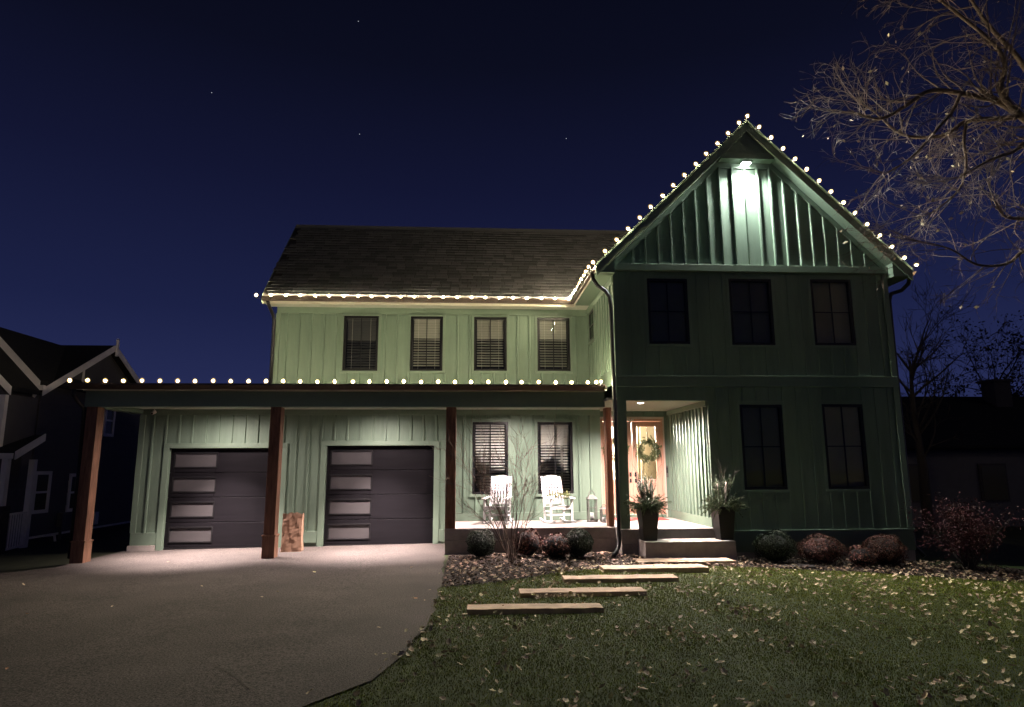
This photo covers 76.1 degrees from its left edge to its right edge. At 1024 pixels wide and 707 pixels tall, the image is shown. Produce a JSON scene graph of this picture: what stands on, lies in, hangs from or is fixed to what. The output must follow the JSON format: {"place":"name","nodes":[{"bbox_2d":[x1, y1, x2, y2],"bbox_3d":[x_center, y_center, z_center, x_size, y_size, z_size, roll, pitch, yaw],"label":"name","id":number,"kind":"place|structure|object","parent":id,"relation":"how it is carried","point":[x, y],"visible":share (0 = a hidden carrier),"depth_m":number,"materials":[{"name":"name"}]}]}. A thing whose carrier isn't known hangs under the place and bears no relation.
{"place":"outdoors","nodes":[
{"label":"outdoors","id":0,"kind":"place"},
{"bbox_2d":[0,543,445,706],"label":"driveway","id":1,"kind":"structure","parent":0,"point":[235,627],"depth_m":7.16,"materials":[{"name":"concrete"}]},
{"bbox_2d":[280,512,303,551],"bbox_3d":[-4.551,3.700,13.587,0.419,0.773,0.313,1,-10,-10],"label":"paper bag","id":2,"kind":"object","parent":1,"relation":"on","point":[292,531],"visible":1,"depth_m":13.45,"materials":[{"name":"brown paper"}]},
{"bbox_2d":[0,526,1023,706],"bbox_3d":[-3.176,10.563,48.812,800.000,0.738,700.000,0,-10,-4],"label":"ground","id":3,"kind":"structure","parent":0,"point":[49,554],"depth_m":15.90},
{"bbox_2d":[0,327,141,552],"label":"neighbour house","id":4,"kind":"structure","parent":3,"relation":"on","point":[40,415],"depth_m":19.65,"materials":[{"name":"black"}]},
{"bbox_2d":[32,471,52,513],"bbox_3d":[-13.687,4.029,19.008,0.070,1.200,0.760,0,-10,-4],"label":"window","id":5,"kind":"structure","parent":4,"relation":"in","point":[41,498],"depth_m":19.04,"materials":[{"name":"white glass"}]},
{"bbox_2d":[65,473,75,511],"bbox_3d":[-13.792,4.375,20.620,0.070,1.170,0.700,0,-10,-4],"label":"window","id":6,"kind":"structure","parent":4,"relation":"in","point":[72,477],"depth_m":20.41,"materials":[{"name":"white glass"}]},
{"bbox_2d":[102,410,115,436],"bbox_3d":[-13.903,2.313,22.572,0.070,1.100,0.650,0,-10,-4],"label":"window","id":7,"kind":"structure","parent":4,"relation":"in","point":[109,416],"depth_m":22.54,"materials":[{"name":"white glass"}]},
{"bbox_2d":[67,119,925,563],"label":"house","id":8,"kind":"structure","parent":3,"relation":"on","point":[729,311],"depth_m":13.86,"materials":[{"name":"green wood"}]},
{"bbox_2d":[163,448,267,549],"bbox_3d":[-6.320,3.184,14.393,2.425,2.180,0.074,0,-10,-4],"label":"garage door","id":9,"kind":"structure","parent":8,"relation":"in","point":[217,496],"depth_m":14.36,"materials":[{"name":"black paint"}]},
{"bbox_2d":[67,379,601,386],"bbox_3d":[-3.326,0.557,12.781,10.331,0.164,0.138,0,-10,-4],"label":"light string","id":10,"kind":"object","parent":8,"relation":"attached to","point":[334,381],"visible":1,"depth_m":12.74,"materials":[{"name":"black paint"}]},
{"bbox_2d":[323,446,433,545],"bbox_3d":[-2.950,3.170,14.614,2.390,2.199,0.074,0,-10,-4],"label":"garage door","id":11,"kind":"structure","parent":8,"relation":"in","point":[376,495],"depth_m":14.59,"materials":[{"name":"black paint"}]},
{"bbox_2d":[255,293,569,302],"bbox_3d":[-2.299,-1.322,15.498,7.454,0.156,0.116,0,-10,-4],"label":"light string","id":12,"kind":"object","parent":8,"relation":"attached to","point":[471,297],"visible":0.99,"depth_m":15.47,"materials":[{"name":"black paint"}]},
{"bbox_2d":[481,475,513,523],"bbox_3d":[-0.300,3.107,13.920,0.571,0.998,0.800,-2,-10,12],"label":"rocking chair","id":13,"kind":"object","parent":8,"relation":"on","point":[493,481],"visible":0.65,"depth_m":14.11,"materials":[{"name":"white paint"}]},
{"bbox_2d":[539,475,575,523],"bbox_3d":[0.962,3.104,13.941,0.571,0.998,0.800,3,-10,-18],"label":"rocking chair","id":14,"kind":"object","parent":8,"relation":"on","point":[554,479],"visible":0.98,"depth_m":14.07,"materials":[{"name":"white paint"}]},
{"bbox_2d":[546,488,570,501],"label":"evergreen sprigs","id":15,"kind":"object","parent":14,"relation":"on","point":[566,495],"visible":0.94,"depth_m":13.78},
{"bbox_2d":[570,265,589,299],"bbox_3d":[1.487,-1.535,14.429,0.119,0.154,2.443,0,-10,-4],"label":"light string","id":16,"kind":"object","parent":8,"relation":"attached to","point":[579,282],"visible":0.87,"depth_m":14.16,"materials":[{"name":"black paint"}]},
{"bbox_2d":[586,490,597,521],"bbox_3d":[1.738,3.319,14.232,0.230,0.667,0.230,0,-10,-4],"label":"lantern","id":17,"kind":"object","parent":8,"relation":"on","point":[591,519],"visible":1,"depth_m":14.16,"materials":[{"name":"grey metal"}]},
{"bbox_2d":[599,504,605,522],"bbox_3d":[1.971,3.424,14.026,0.180,0.387,0.180,0,-10,-4],"label":"lantern","id":18,"kind":"object","parent":8,"relation":"on","point":[604,518],"visible":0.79,"depth_m":13.98,"materials":[{"name":"grey metal"}]},
{"bbox_2d":[602,438,629,463],"bbox_3d":[2.428,2.106,15.377,0.717,1.003,0.202,0,-10,-4],"label":"wreath","id":19,"kind":"object","parent":8,"relation":"hanging from","point":[612,451],"visible":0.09,"depth_m":15.36,"materials":[{"name":"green plant"}]},
{"bbox_2d":[600,417,667,517],"bbox_3d":[2.839,2.679,15.422,1.560,2.360,0.160,0,-10,-4],"label":"front door","id":20,"kind":"structure","parent":8,"relation":"in","point":[657,422],"depth_m":15.43,"materials":[{"name":"brown wood"}]},
{"bbox_2d":[614,517,669,520],"bbox_3d":[2.880,3.728,14.744,1.170,0.016,0.660,0,-10,-4],"label":"doormat","id":21,"kind":"object","parent":8,"relation":"on","point":[636,519],"visible":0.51,"depth_m":14.50,"materials":[{"name":"brown fabric"}]},
{"bbox_2d":[622,460,671,540],"bbox_3d":[2.560,2.729,12.408,0.934,1.562,1.010,1,-10,-7],"label":"planter","id":22,"kind":"object","parent":8,"relation":"on","point":[648,508],"visible":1,"depth_m":12.21,"materials":[{"name":"green plant"}]},
{"bbox_2d":[633,422,661,464],"bbox_3d":[3.193,2.118,15.436,0.731,1.013,0.191,0,-10,-4],"label":"wreath","id":23,"kind":"object","parent":8,"relation":"hanging from","point":[650,457],"visible":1,"depth_m":15.41,"materials":[{"name":"green plant"}]},
{"bbox_2d":[592,121,741,264],"bbox_3d":[3.216,-3.343,13.452,3.314,3.239,0.113,0,-10,-4],"label":"light string","id":24,"kind":"object","parent":8,"relation":"attached to","point":[662,195],"visible":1,"depth_m":13.40,"materials":[{"name":"glowing bulb glass"},{"name":"black wire"}]},
{"bbox_2d":[699,450,747,539],"bbox_3d":[4.018,2.673,12.476,0.985,1.682,0.959,1,-10,-7],"label":"planter","id":25,"kind":"object","parent":8,"relation":"on","point":[721,507],"visible":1,"depth_m":12.26,"materials":[{"name":"green plant"}]},
{"bbox_2d":[745,114,917,267],"bbox_3d":[6.667,-3.419,13.690,3.468,3.355,0.111,0,-10,-4],"label":"light string","id":26,"kind":"object","parent":8,"relation":"attached to","point":[806,169],"visible":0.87,"depth_m":13.67,"materials":[{"name":"glowing warm-white bulb glass"},{"name":"black plastic wire"}]},
{"bbox_2d":[897,272,1012,531],"bbox_3d":[15.062,1.507,24.525,6.219,10.463,5.932,7,-12,-34],"label":"bare tree","id":27,"kind":"object","parent":3,"relation":"on","point":[921,455],"visible":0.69,"depth_m":23.74,"materials":[{"name":"brown plant"}]},
{"bbox_2d":[900,306,1023,396],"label":"leafy tree","id":28,"kind":"object","parent":3,"relation":"on","point":[1017,393],"visible":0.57,"depth_m":34.83,"materials":[{"name":"black plant"}]},
{"bbox_2d":[901,379,1023,526],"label":"neighbour house","id":29,"kind":"structure","parent":3,"relation":"on","point":[988,469],"depth_m":26.37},
{"bbox_2d":[908,464,919,501],"bbox_3d":[15.845,5.155,26.030,1.160,1.500,0.090,0,-10,-4],"label":"window","id":30,"kind":"structure","parent":29,"relation":"in","point":[913,468],"depth_m":26.00,"materials":[{"name":"glass"}]},
{"bbox_2d":[977,463,1010,501],"bbox_3d":[19.338,5.177,26.253,1.160,1.500,0.090,0,-10,-4],"label":"window","id":31,"kind":"structure","parent":29,"relation":"in","point":[993,479],"depth_m":26.21,"materials":[{"name":"glass"}]},
{"bbox_2d":[0,0,1023,396],"label":"sky","id":32,"kind":"structure","parent":0,"point":[143,206],"materials":[{"name":"blue"}]},
{"bbox_2d":[303,555,1023,706],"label":"lawn","id":33,"kind":"structure","parent":0,"point":[858,691],"depth_m":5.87,"materials":[{"name":"plant"}]},
{"bbox_2d":[467,602,603,614],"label":"stepping slab","id":34,"kind":"structure","parent":33,"relation":"on","point":[536,608],"depth_m":7.57,"materials":[{"name":"stone"}]},
{"bbox_2d":[519,587,646,597],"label":"stepping slab","id":35,"kind":"structure","parent":33,"relation":"on","point":[603,591],"depth_m":8.57,"materials":[{"name":"stone"}]},
{"bbox_2d":[562,574,678,582],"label":"stepping slab","id":36,"kind":"structure","parent":33,"relation":"on","point":[625,578],"depth_m":9.59,"materials":[{"name":"stone"}]},
{"bbox_2d":[334,562,1023,706],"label":"leaf litter","id":37,"kind":"object","parent":33,"relation":"on","point":[791,643],"visible":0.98,"depth_m":6.77,"materials":[{"name":"brown plant"}]},
{"bbox_2d":[441,551,1023,586],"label":"mulch bed","id":38,"kind":"object","parent":33,"relation":"on","point":[581,559],"visible":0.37,"depth_m":11.43,"materials":[{"name":"brown wood"}]},
{"bbox_2d":[465,529,495,557],"bbox_3d":[-0.584,3.550,12.176,0.561,0.555,0.605,-4,-10,19],"label":"boxwood shrub","id":39,"kind":"object","parent":38,"relation":"on","point":[479,543],"visible":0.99,"depth_m":12.04,"materials":[{"name":"green plant"}]},
{"bbox_2d":[427,409,569,560],"bbox_3d":[-0.273,2.300,11.897,2.584,2.922,2.718,-5,-11,25],"label":"bare sapling","id":40,"kind":"object","parent":38,"relation":"on","point":[509,555],"visible":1,"depth_m":11.98,"materials":[{"name":"brown plant"}]},
{"bbox_2d":[512,527,542,556],"bbox_3d":[0.299,3.566,12.341,0.639,0.571,0.616,0,-10,-4],"label":"dried shrub","id":41,"kind":"object","parent":38,"relation":"on","point":[530,544],"visible":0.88,"depth_m":12.18,"materials":[{"name":"brown plant"}]},
{"bbox_2d":[539,532,572,558],"bbox_3d":[0.804,3.552,12.050,0.696,0.496,0.722,0,-10,-4],"label":"dried shrub","id":42,"kind":"object","parent":38,"relation":"on","point":[557,546],"visible":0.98,"depth_m":11.89,"materials":[{"name":"brown plant"}]},
{"bbox_2d":[565,527,593,557],"bbox_3d":[1.222,3.523,12.141,0.619,0.578,0.592,0,-10,-4],"label":"boxwood shrub","id":43,"kind":"object","parent":38,"relation":"on","point":[580,543],"visible":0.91,"depth_m":11.97,"materials":[{"name":"green plant"}]},
{"bbox_2d":[599,564,708,572],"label":"stepping slab","id":44,"kind":"structure","parent":38,"relation":"on","point":[692,568],"depth_m":10.53,"materials":[{"name":"stone"}]},
{"bbox_2d":[633,558,735,565],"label":"stepping slab","id":45,"kind":"structure","parent":38,"relation":"on","point":[724,561],"depth_m":11.49,"materials":[{"name":"stone"}]},
{"bbox_2d":[444,551,1023,584],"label":"bed leaves","id":46,"kind":"object","parent":38,"relation":"on","point":[746,558],"visible":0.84,"depth_m":11.31,"materials":[{"name":"brown plant"}]},
{"bbox_2d":[751,529,797,562],"bbox_3d":[4.834,3.559,12.063,0.828,0.621,0.827,0,-10,-4],"label":"boxwood shrub","id":47,"kind":"object","parent":38,"relation":"on","point":[774,547],"visible":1,"depth_m":11.86,"materials":[{"name":"green plant"}]},
{"bbox_2d":[776,564,816,568],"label":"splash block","id":48,"kind":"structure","parent":38,"relation":"on","point":[803,566],"depth_m":11.31,"materials":[{"name":"concrete"}]},
{"bbox_2d":[796,533,848,563],"bbox_3d":[5.693,3.604,12.073,0.898,0.586,0.786,0,-10,-4],"label":"boxwood shrub","id":49,"kind":"object","parent":38,"relation":"on","point":[821,550],"visible":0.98,"depth_m":11.86,"materials":[{"name":"brown plant"}]},
{"bbox_2d":[843,545,878,566],"bbox_3d":[6.252,3.640,11.728,0.554,0.426,0.549,0,-10,-4],"label":"dried shrub","id":50,"kind":"object","parent":38,"relation":"on","point":[860,555],"visible":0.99,"depth_m":11.60,"materials":[{"name":"brown plant"}]},
{"bbox_2d":[862,533,908,565],"bbox_3d":[6.857,3.618,12.024,0.784,0.604,0.856,0,-10,-4],"label":"boxwood shrub","id":51,"kind":"object","parent":38,"relation":"on","point":[889,550],"visible":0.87,"depth_m":11.82,"materials":[{"name":"brown plant"}]},
{"bbox_2d":[899,488,1023,569],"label":"burgundy shrub","id":52,"kind":"object","parent":38,"relation":"on","point":[971,539],"visible":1,"depth_m":11.75,"materials":[{"name":"red plant"}]},
{"bbox_2d":[780,0,1023,321],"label":"bare tree","id":53,"kind":"object","parent":33,"relation":"on","point":[1004,102],"visible":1,"depth_m":11.73,"materials":[{"name":"brown plant"}]}
]}

